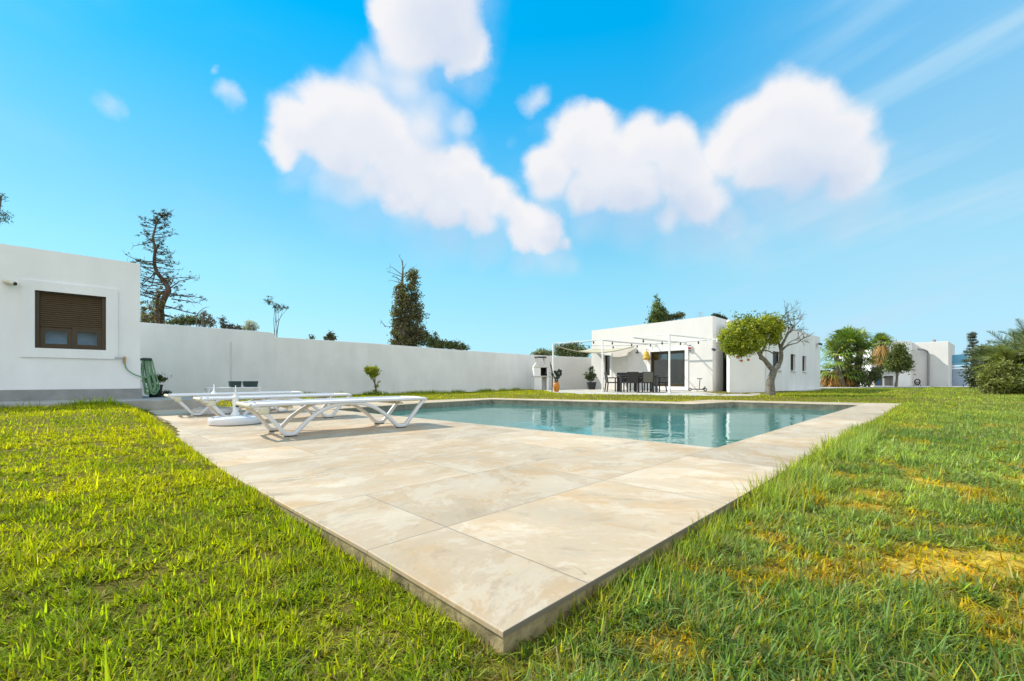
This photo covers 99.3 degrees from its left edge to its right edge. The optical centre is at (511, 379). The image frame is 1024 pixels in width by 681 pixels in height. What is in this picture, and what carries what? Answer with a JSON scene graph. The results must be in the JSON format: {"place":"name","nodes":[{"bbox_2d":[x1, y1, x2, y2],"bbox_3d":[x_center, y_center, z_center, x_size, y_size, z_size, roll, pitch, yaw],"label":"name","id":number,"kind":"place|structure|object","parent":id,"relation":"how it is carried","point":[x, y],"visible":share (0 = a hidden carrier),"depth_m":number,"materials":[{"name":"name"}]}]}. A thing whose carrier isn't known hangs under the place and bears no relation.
{"place":"outdoors","nodes":[
{"label":"outdoors","id":0,"kind":"place"},
{"bbox_2d":[0,396,206,409],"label":"terrace","id":1,"kind":"structure","parent":0,"point":[156,403],"depth_m":8.85,"materials":[{"name":"concrete"}]},
{"bbox_2d":[0,244,141,401],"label":"house","id":2,"kind":"structure","parent":1,"relation":"on","point":[69,325],"depth_m":9.02,"materials":[{"name":"paint"}]},
{"bbox_2d":[3,279,16,285],"bbox_3d":[-9.647,-1.867,8.389,0.229,0.123,0.127,0,0,0],"label":"security camera","id":3,"kind":"object","parent":2,"relation":"attached to","point":[10,282],"visible":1,"depth_m":8.34,"materials":[{"name":"white plastic"}]},
{"bbox_2d":[35,290,105,349],"bbox_3d":[-9.190,-1.208,9.089,0.080,1.225,1.044,0,0,45],"label":"window","id":4,"kind":"structure","parent":2,"relation":"in","point":[72,314],"depth_m":9.07,"materials":[{"name":"brown metal"}]},
{"bbox_2d":[115,356,148,377],"bbox_3d":[-8.437,-0.274,9.683,0.120,0.473,0.595,0,0,40],"label":"garden tap","id":5,"kind":"object","parent":2,"relation":"attached to","point":[124,360],"visible":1,"depth_m":9.57,"materials":[{"name":"green metal"}]},
{"bbox_2d":[140,358,159,394],"bbox_3d":[-8.325,-0.076,10.018,0.163,0.854,0.355,0,0,44],"label":"garden hose","id":6,"kind":"object","parent":2,"relation":"attached to","point":[148,362],"visible":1,"depth_m":9.97,"materials":[{"name":"green plastic"}]},
{"bbox_2d":[145,373,171,396],"bbox_3d":[-8.538,0.149,10.499,0.764,0.663,0.413,0,0,0],"label":"potted plant","id":7,"kind":"object","parent":1,"relation":"on","point":[160,393],"visible":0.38,"depth_m":10.45,"materials":[{"name":"green plant"}]},
{"bbox_2d":[0,384,1023,680],"bbox_3d":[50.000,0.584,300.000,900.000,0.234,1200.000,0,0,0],"label":"ground","id":8,"kind":"structure","parent":0,"point":[350,606],"depth_m":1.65,"materials":[{"name":"green plant"}]},
{"bbox_2d":[0,193,15,224],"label":"pine tree","id":9,"kind":"object","parent":8,"relation":"on","point":[3,214],"visible":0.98,"depth_m":17.10,"materials":[{"name":"green plant"}]},
{"bbox_2d":[123,208,208,325],"bbox_3d":[-19.049,-4.311,24.068,3.966,10.188,3.404,0,0,-26],"label":"pine tree","id":10,"kind":"object","parent":8,"relation":"on","point":[157,315],"visible":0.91,"depth_m":23.82,"materials":[{"name":"green plant"}]},
{"bbox_2d":[159,313,212,326],"bbox_3d":[-16.439,-1.309,21.854,2.632,4.094,1.173,0,0,-8],"label":"bush","id":11,"kind":"object","parent":8,"relation":"on","point":[186,320],"visible":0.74,"depth_m":21.83,"materials":[{"name":"green plant"}]},
{"bbox_2d":[192,307,216,327],"bbox_3d":[-14.826,-1.388,21.033,1.182,4.234,0.574,0,0,16],"label":"bush","id":12,"kind":"object","parent":8,"relation":"on","point":[203,321],"visible":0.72,"depth_m":21.00,"materials":[{"name":"green plant"}]},
{"bbox_2d":[216,315,243,329],"bbox_3d":[-14.823,-1.352,23.039,1.520,4.172,0.803,0,0,0],"label":"bush","id":13,"kind":"object","parent":8,"relation":"on","point":[222,322],"visible":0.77,"depth_m":22.93,"materials":[{"name":"green plant"}]},
{"bbox_2d":[241,319,259,330],"bbox_3d":[-14.491,-1.330,23.970,1.170,4.140,0.738,0,0,-21],"label":"bush","id":14,"kind":"object","parent":8,"relation":"on","point":[250,325],"visible":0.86,"depth_m":23.91,"materials":[{"name":"green plant"}]},
{"bbox_2d":[263,296,288,336],"bbox_3d":[-16.265,-2.561,29.956,1.793,6.575,0.885,0,0,0],"label":"slim tree","id":15,"kind":"object","parent":8,"relation":"on","point":[275,306],"visible":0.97,"depth_m":29.95,"materials":[{"name":"green plant"}]},
{"bbox_2d":[309,330,337,340],"bbox_3d":[-11.729,-1.187,26.991,1.846,3.828,0.675,0,0,0],"label":"bush","id":16,"kind":"object","parent":8,"relation":"on","point":[329,336],"visible":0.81,"depth_m":26.89,"materials":[{"name":"green plant"}]},
{"bbox_2d":[140,322,535,395],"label":"garden wall","id":17,"kind":"structure","parent":8,"relation":"on","point":[191,359],"depth_m":18.06,"materials":[{"name":"white paint"}]},
{"bbox_2d":[362,364,387,394],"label":"young tree","id":18,"kind":"object","parent":8,"relation":"on","point":[372,372],"visible":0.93,"depth_m":18.53,"materials":[{"name":"green plant"}]},
{"bbox_2d":[380,256,431,347],"bbox_3d":[-7.605,-4.237,32.183,4.205,9.965,2.109,0,0,0],"label":"evergreen tree","id":19,"kind":"object","parent":8,"relation":"on","point":[406,330],"visible":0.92,"depth_m":31.77,"materials":[{"name":"green plant"}]},
{"bbox_2d":[424,331,470,350],"bbox_3d":[-4.631,-1.381,30.921,3.418,4.233,1.734,0,0,0],"label":"hedge shrub","id":20,"kind":"object","parent":8,"relation":"on","point":[435,341],"visible":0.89,"depth_m":30.77,"materials":[{"name":"green plant"}]},
{"bbox_2d":[530,348,555,355],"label":"olive tree","id":21,"kind":"object","parent":8,"relation":"on","point":[543,352],"visible":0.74,"depth_m":35.68,"materials":[{"name":"green plant"}]},
{"bbox_2d":[239,400,856,655],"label":"deck kerb","id":22,"kind":"structure","parent":8,"relation":"on","point":[535,628],"depth_m":1.31,"materials":[{"name":"beige stone"}]},
{"bbox_2d":[554,341,590,357],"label":"olive tree","id":23,"kind":"object","parent":8,"relation":"on","point":[558,351],"visible":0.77,"depth_m":37.63,"materials":[{"name":"green plant"}]},
{"bbox_2d":[644,293,671,323],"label":"cypress","id":24,"kind":"object","parent":8,"relation":"on","point":[658,312],"visible":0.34,"depth_m":43.62,"materials":[{"name":"green plant"}]},
{"bbox_2d":[647,311,685,322],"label":"bush","id":25,"kind":"object","parent":8,"relation":"on","point":[677,315],"visible":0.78,"depth_m":43.79,"materials":[{"name":"green plant"}]},
{"bbox_2d":[592,316,819,391],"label":"house","id":26,"kind":"structure","parent":8,"relation":"on","point":[798,369],"depth_m":22.21,"materials":[{"name":"paint"}]},
{"bbox_2d":[605,355,609,371],"bbox_3d":[5.686,-0.830,25.627,0.070,1.180,0.420,0,0,-37],"label":"window","id":27,"kind":"structure","parent":26,"relation":"in","point":[608,355],"depth_m":25.76,"materials":[{"name":"brown metal"}]},
{"bbox_2d":[651,350,684,386],"bbox_3d":[8.045,-0.555,22.390,0.100,1.810,2.010,0,0,-37],"label":"sliding door","id":28,"kind":"structure","parent":26,"relation":"in","point":[681,351],"depth_m":22.40,"materials":[{"name":"brown metal"}]},
{"bbox_2d":[678,375,683,383],"bbox_3d":[10.118,-0.072,23.814,0.895,0.805,1.760,0,0,-37],"label":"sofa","id":29,"kind":"object","parent":26,"relation":"on","point":[680,379],"visible":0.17,"depth_m":24.12,"materials":[{"name":"grey fabric"}]},
{"bbox_2d":[723,352,725,390],"bbox_3d":[10.490,-0.580,21.450,0.050,2.260,0.300,0,0,45],"label":"side door","id":30,"kind":"structure","parent":26,"relation":"in","point":[724,359],"depth_m":21.35,"materials":[{"name":"black"}]},
{"bbox_2d":[773,352,782,370],"bbox_3d":[12.372,-0.861,20.337,1.140,0.898,1.140,0,0,0],"label":"window","id":31,"kind":"structure","parent":26,"relation":"in","point":[775,357],"depth_m":20.63,"materials":[{"name":"brown metal"}]},
{"bbox_2d":[791,354,796,371],"bbox_3d":[14.486,-0.861,22.451,0.886,0.898,0.886,0,0,0],"label":"window","id":32,"kind":"structure","parent":26,"relation":"in","point":[791,354],"depth_m":22.75,"materials":[{"name":"brown metal"}]},
{"bbox_2d":[802,356,807,371],"bbox_3d":[16.264,-0.861,24.229,0.850,0.898,0.850,0,0,0],"label":"window","id":33,"kind":"structure","parent":26,"relation":"in","point":[802,356],"depth_m":24.48,"materials":[{"name":"brown metal"}]},
{"bbox_2d":[711,313,727,319],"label":"bush","id":34,"kind":"object","parent":8,"relation":"on","point":[719,315],"visible":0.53,"depth_m":32.90,"materials":[{"name":"green plant"}]},
{"bbox_2d":[714,300,809,395],"bbox_3d":[9.250,-1.160,15.955,3.948,3.694,2.085,0,0,0],"label":"citrus tree","id":35,"kind":"object","parent":8,"relation":"on","point":[744,337],"visible":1,"depth_m":15.68,"materials":[{"name":"green plant"}]},
{"bbox_2d":[820,325,884,386],"bbox_3d":[25.252,-1.635,32.868,5.415,5.233,4.343,0,0,0],"label":"fan palm","id":36,"kind":"object","parent":8,"relation":"on","point":[838,345],"visible":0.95,"depth_m":32.46,"materials":[{"name":"green plant"}]},
{"bbox_2d":[853,363,885,386],"bbox_3d":[26.706,-0.264,32.504,2.658,2.036,1.467,0,0,0],"label":"bush","id":37,"kind":"object","parent":8,"relation":"on","point":[875,375],"visible":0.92,"depth_m":32.31,"materials":[{"name":"green plant"}]},
{"bbox_2d":[868,332,894,369],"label":"fan palm","id":38,"kind":"object","parent":8,"relation":"on","point":[882,339],"visible":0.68,"depth_m":37.38,"materials":[{"name":"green plant"}]},
{"bbox_2d":[882,340,916,386],"bbox_3d":[30.082,-1.200,33.981,2.672,3.867,1.890,0,0,0],"label":"bushy tree","id":39,"kind":"object","parent":8,"relation":"on","point":[897,360],"visible":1,"depth_m":33.78,"materials":[{"name":"green plant"}]},
{"bbox_2d":[956,332,978,376],"bbox_3d":[33.800,-1.475,32.030,1.603,4.190,1.621,0,0,29],"label":"conifer","id":40,"kind":"object","parent":8,"relation":"on","point":[971,339],"visible":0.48,"depth_m":32.01,"materials":[{"name":"green plant"}]},
{"bbox_2d":[962,341,994,387],"bbox_3d":[29.402,-0.806,26.977,2.663,3.114,1.889,0,0,0],"label":"tree","id":41,"kind":"object","parent":8,"relation":"on","point":[976,363],"visible":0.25,"depth_m":26.98,"materials":[{"name":"green plant"}]},
{"bbox_2d":[963,318,1023,380],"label":"date palm","id":42,"kind":"object","parent":8,"relation":"on","point":[1007,351],"visible":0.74,"depth_m":18.89,"materials":[{"name":"green plant"}]},
{"bbox_2d":[970,352,1023,394],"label":"bush","id":43,"kind":"object","parent":8,"relation":"on","point":[1006,377],"visible":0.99,"depth_m":17.83,"materials":[{"name":"green plant"}]},
{"bbox_2d":[0,0,1023,376],"label":"sky","id":44,"kind":"structure","parent":0,"point":[547,170],"materials":[{"name":"blue"}]},
{"bbox_2d":[150,398,897,637],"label":"pool deck","id":45,"kind":"structure","parent":0,"point":[500,530],"depth_m":2.50,"materials":[{"name":"tile"}]},
{"bbox_2d":[192,384,232,414],"bbox_3d":[-5.410,0.350,7.900,0.644,0.540,0.644,0,0,0],"label":"parasol base","id":46,"kind":"object","parent":45,"relation":"on","point":[226,410],"visible":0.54,"depth_m":7.74,"materials":[{"name":"white plastic"}]},
{"bbox_2d":[204,387,260,392],"bbox_3d":[-6.311,0.417,9.851,0.380,0.495,1.040,0,0,45],"label":"bench","id":47,"kind":"object","parent":45,"relation":"on","point":[209,388],"visible":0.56,"depth_m":9.61,"materials":[{"name":"white plastic"}]},
{"bbox_2d":[228,381,241,386],"bbox_3d":[-6.285,0.102,9.878,0.159,0.135,0.234,0,0,45],"label":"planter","id":48,"kind":"object","parent":47,"relation":"on","point":[234,383],"visible":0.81,"depth_m":9.82,"materials":[{"name":"plastic"}]},
{"bbox_2d":[242,381,257,386],"bbox_3d":[-6.068,0.102,10.096,0.159,0.135,0.289,0,0,45],"label":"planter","id":49,"kind":"object","parent":47,"relation":"on","point":[250,383],"visible":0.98,"depth_m":10.03,"materials":[{"name":"plastic"}]},
{"bbox_2d":[164,391,302,415],"bbox_3d":[-5.106,0.427,8.089,2.140,0.391,0.727,0,0,-41],"label":"sun lounger","id":50,"kind":"object","parent":45,"relation":"on","point":[177,398],"visible":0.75,"depth_m":7.79,"materials":[{"name":"plastic"}]},
{"bbox_2d":[208,385,260,425],"bbox_3d":[-3.860,0.350,6.080,0.644,0.540,0.644,0,0,0],"label":"parasol base","id":51,"kind":"object","parent":45,"relation":"on","point":[235,418],"visible":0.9,"depth_m":5.89,"materials":[{"name":"white plastic"}]},
{"bbox_2d":[193,393,351,417],"bbox_3d":[-3.702,0.427,6.857,2.140,0.391,0.727,0,0,-42],"label":"sun lounger","id":52,"kind":"object","parent":45,"relation":"on","point":[209,402],"visible":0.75,"depth_m":6.66,"materials":[{"name":"plastic"}]},
{"bbox_2d":[236,396,426,436],"bbox_3d":[-2.157,0.427,5.418,2.140,0.391,0.727,0,0,-42],"label":"sun lounger","id":53,"kind":"object","parent":45,"relation":"on","point":[261,407],"visible":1,"depth_m":5.23,"materials":[{"name":"white plastic"}]},
{"bbox_2d":[373,404,839,447],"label":"pool water","id":54,"kind":"structure","parent":0,"point":[714,427],"depth_m":8.35,"materials":[{"name":"teal liquid"}]},
{"bbox_2d":[546,389,820,395],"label":"patio","id":55,"kind":"structure","parent":0,"point":[632,392],"depth_m":19.09,"materials":[{"name":"concrete"}]},
{"bbox_2d":[532,356,551,389],"bbox_3d":[1.681,-0.306,24.398,1.034,1.972,0.700,0,0,-6],"label":"barbecue","id":56,"kind":"object","parent":55,"relation":"on","point":[540,376],"visible":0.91,"depth_m":24.16,"materials":[{"name":"concrete"}]},
{"bbox_2d":[550,363,552,391],"bbox_3d":[1.811,-0.141,20.017,0.159,1.384,0.066,0,0,0],"label":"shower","id":57,"kind":"object","parent":55,"relation":"on","point":[552,377],"visible":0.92,"depth_m":19.99,"materials":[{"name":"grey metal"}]},
{"bbox_2d":[551,369,561,391],"bbox_3d":[2.061,0.028,19.734,0.483,1.044,0.350,0,0,-36],"label":"cactus pot","id":58,"kind":"object","parent":55,"relation":"on","point":[556,384],"visible":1,"depth_m":19.63,"materials":[{"name":"ceramic"}]},
{"bbox_2d":[536,355,590,388],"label":"garden wall","id":59,"kind":"structure","parent":55,"relation":"on","point":[573,369],"depth_m":26.64,"materials":[{"name":"white paint"}]},
{"bbox_2d":[582,366,596,388],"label":"potted tree","id":60,"kind":"object","parent":55,"relation":"on","point":[589,377],"visible":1,"depth_m":24.48,"materials":[{"name":"green plant"}]},
{"bbox_2d":[604,372,618,391],"bbox_3d":[4.511,0.106,19.800,0.557,0.888,0.584,0,0,0],"label":"dining chair","id":61,"kind":"object","parent":55,"relation":"on","point":[607,377],"visible":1,"depth_m":19.55,"materials":[{"name":"metal"}]},
{"bbox_2d":[617,373,630,390],"bbox_3d":[5.240,0.106,20.459,0.584,0.888,0.557,0,0,0],"label":"dining chair","id":62,"kind":"object","parent":55,"relation":"on","point":[622,379],"visible":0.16,"depth_m":20.64,"materials":[{"name":"wicker"}]},
{"bbox_2d":[623,372,638,391],"bbox_3d":[5.220,0.106,19.061,0.584,0.888,0.557,0,0,0],"label":"dining chair","id":63,"kind":"object","parent":55,"relation":"on","point":[632,377],"visible":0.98,"depth_m":18.83,"materials":[{"name":"wicker"}]},
{"bbox_2d":[552,334,718,392],"bbox_3d":[5.992,-0.680,21.401,4.292,2.460,7.098,0,0,-43],"label":"pergola","id":64,"kind":"object","parent":55,"relation":"on","point":[669,341],"visible":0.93,"depth_m":20.28,"materials":[{"name":"white metal"}]},
{"bbox_2d":[554,345,633,352],"bbox_3d":[4.015,-1.651,23.772,4.432,0.481,3.156,0,0,-38],"label":"shade sail","id":65,"kind":"object","parent":64,"relation":"hanging from","point":[591,350],"visible":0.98,"depth_m":24.16,"materials":[{"name":"fabric"}]},
{"bbox_2d":[560,338,703,347],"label":"string lights","id":66,"kind":"object","parent":64,"relation":"hanging from","point":[626,345],"visible":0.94,"depth_m":20.96,"materials":[{"name":"black plastic"}]},
{"bbox_2d":[642,349,650,359],"bbox_3d":[7.120,-1.330,23.040,0.452,0.560,0.441,0,0,0],"label":"hanging lantern","id":67,"kind":"object","parent":64,"relation":"hanging from","point":[646,356],"visible":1,"depth_m":22.92,"materials":[{"name":"yellow wicker"}]},
{"bbox_2d":[616,375,658,391],"bbox_3d":[5.660,0.177,19.750,1.750,0.745,0.900,0,0,3],"label":"dining table","id":68,"kind":"object","parent":55,"relation":"on","point":[656,381],"visible":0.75,"depth_m":19.36,"materials":[{"name":"black metal"}]},
{"bbox_2d":[634,373,647,390],"bbox_3d":[6.041,0.106,20.459,0.584,0.888,0.557,0,0,2],"label":"dining chair","id":69,"kind":"object","parent":55,"relation":"on","point":[640,379],"visible":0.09,"depth_m":20.64,"materials":[{"name":"wicker"}]},
{"bbox_2d":[638,372,654,391],"bbox_3d":[5.880,0.106,19.038,0.584,0.888,0.605,0,0,0],"label":"dining chair","id":70,"kind":"object","parent":55,"relation":"on","point":[647,377],"visible":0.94,"depth_m":18.79,"materials":[{"name":"wicker"}]},
{"bbox_2d":[658,372,670,391],"bbox_3d":[6.848,0.106,19.730,0.557,0.888,0.584,0,0,0],"label":"dining chair","id":71,"kind":"object","parent":55,"relation":"on","point":[666,380],"visible":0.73,"depth_m":19.48,"materials":[{"name":"wicker"}]},
{"bbox_2d":[688,378,706,391],"bbox_3d":[8.683,0.240,20.387,0.880,0.617,0.390,0,0,34],"label":"push scooter","id":72,"kind":"object","parent":55,"relation":"on","point":[704,389],"visible":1,"depth_m":20.32,"materials":[{"name":"black plastic"}]},
{"bbox_2d":[820,386,969,388],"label":"yard paving","id":73,"kind":"structure","parent":0,"point":[890,387],"depth_m":31.34,"materials":[{"name":"beige stone"}]},
{"bbox_2d":[866,370,895,386],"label":"shed","id":74,"kind":"structure","parent":73,"relation":"on","point":[889,379],"depth_m":34.32,"materials":[{"name":"paint"}]},
{"bbox_2d":[839,340,954,385],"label":"house","id":75,"kind":"structure","parent":73,"relation":"on","point":[933,362],"depth_m":38.94,"materials":[{"name":"white paint"}]},
{"bbox_2d":[952,354,967,385],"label":"terrace wall","id":76,"kind":"structure","parent":73,"relation":"on","point":[956,379],"depth_m":40.12,"materials":[{"name":"blue paint"}]},
{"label":"pool basin","id":77,"kind":"structure","parent":0,"visible":0},
{"bbox_2d":[343,400,852,412],"bbox_3d":[2.058,0.739,10.176,8.862,0.192,9.470,0,0,42],"label":"pool waterline band","id":78,"kind":"object","parent":77,"relation":"attached to","point":[658,406],"visible":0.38,"depth_m":11.80,"materials":[{"name":"stone"}]}
]}

